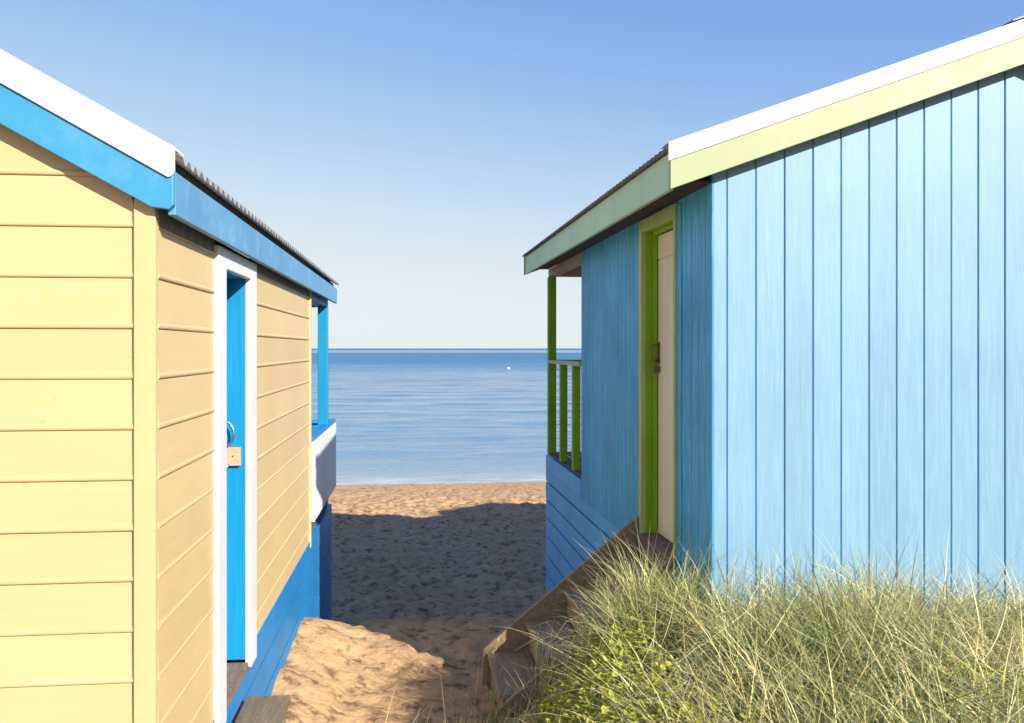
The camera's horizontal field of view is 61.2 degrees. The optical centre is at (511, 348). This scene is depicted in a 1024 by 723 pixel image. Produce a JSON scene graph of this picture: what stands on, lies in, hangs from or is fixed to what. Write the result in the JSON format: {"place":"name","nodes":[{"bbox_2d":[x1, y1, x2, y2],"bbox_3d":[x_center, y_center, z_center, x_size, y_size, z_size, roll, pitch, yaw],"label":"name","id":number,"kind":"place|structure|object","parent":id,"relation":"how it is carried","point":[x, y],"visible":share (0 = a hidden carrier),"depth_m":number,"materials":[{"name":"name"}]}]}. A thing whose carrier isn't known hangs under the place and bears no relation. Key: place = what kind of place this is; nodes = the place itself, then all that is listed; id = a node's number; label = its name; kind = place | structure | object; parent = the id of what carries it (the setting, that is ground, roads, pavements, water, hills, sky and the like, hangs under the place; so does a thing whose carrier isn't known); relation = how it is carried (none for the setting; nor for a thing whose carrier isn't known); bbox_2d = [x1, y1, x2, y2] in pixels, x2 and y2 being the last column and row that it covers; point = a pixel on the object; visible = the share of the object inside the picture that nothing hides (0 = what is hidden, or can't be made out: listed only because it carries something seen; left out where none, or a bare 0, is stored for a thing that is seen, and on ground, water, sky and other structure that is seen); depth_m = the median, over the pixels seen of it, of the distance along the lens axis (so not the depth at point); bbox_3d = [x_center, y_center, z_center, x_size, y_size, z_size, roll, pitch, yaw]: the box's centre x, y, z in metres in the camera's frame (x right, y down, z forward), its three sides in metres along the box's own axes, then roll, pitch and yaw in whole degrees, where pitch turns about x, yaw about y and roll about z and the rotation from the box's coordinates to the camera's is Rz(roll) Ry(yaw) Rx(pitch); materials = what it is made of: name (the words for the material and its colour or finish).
{"place":"outdoors","nodes":[
{"label":"outdoors","id":0,"kind":"place"},
{"bbox_2d":[312,348,580,484],"bbox_3d":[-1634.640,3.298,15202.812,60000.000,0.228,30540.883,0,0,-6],"label":"sea","id":1,"kind":"structure","parent":0,"point":[433,415],"depth_m":43.88,"materials":[{"name":"liquid"}]},
{"bbox_2d":[0,0,1023,347],"label":"sky","id":2,"kind":"structure","parent":0,"point":[414,152],"materials":[{"name":"blue"}]},
{"bbox_2d":[227,482,948,722],"bbox_3d":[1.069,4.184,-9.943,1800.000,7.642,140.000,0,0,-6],"label":"sand","id":3,"kind":"structure","parent":0,"point":[432,583],"depth_m":9.95,"materials":[{"name":"beige sand"}]},
{"bbox_2d":[0,49,338,722],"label":"beach cabin","id":4,"kind":"object","parent":3,"relation":"on","point":[167,464],"visible":0.98,"depth_m":2.89,"materials":[{"name":"yellow paint"}]},
{"bbox_2d":[227,421,234,468],"bbox_3d":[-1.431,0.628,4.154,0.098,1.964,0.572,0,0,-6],"label":"door handle","id":5,"kind":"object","parent":4,"relation":"in","point":[233,431],"depth_m":4.40,"materials":[{"name":"silver metal"}]},
{"bbox_2d":[235,695,290,722],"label":"doorstep","id":6,"kind":"object","parent":3,"relation":"on","point":[265,709],"visible":1,"depth_m":4.10,"materials":[{"name":"grey wood"}]},
{"bbox_2d":[482,515,673,722],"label":"timber steps","id":7,"kind":"structure","parent":3,"relation":"on","point":[498,650],"depth_m":5.79,"materials":[{"name":"wood"}]},
{"bbox_2d":[522,16,1023,626],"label":"beach cabin","id":8,"kind":"object","parent":3,"relation":"on","point":[802,324],"visible":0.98,"depth_m":4.78,"materials":[{"name":"blue paint"}]},
{"bbox_2d":[650,230,672,542],"bbox_3d":[1.022,0.247,5.573,0.105,2.022,0.686,0,0,-7],"label":"door","id":9,"kind":"structure","parent":8,"relation":"in","point":[664,364],"depth_m":5.74,"materials":[{"name":"beige paint"}]},
{"bbox_2d":[533,602,1023,722],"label":"creeper leaves","id":10,"kind":"object","parent":3,"relation":"on","point":[560,698],"visible":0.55,"depth_m":3.74,"materials":[{"name":"green plant"}]},
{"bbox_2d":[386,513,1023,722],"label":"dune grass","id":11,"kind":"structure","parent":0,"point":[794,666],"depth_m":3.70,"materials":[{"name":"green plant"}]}
]}

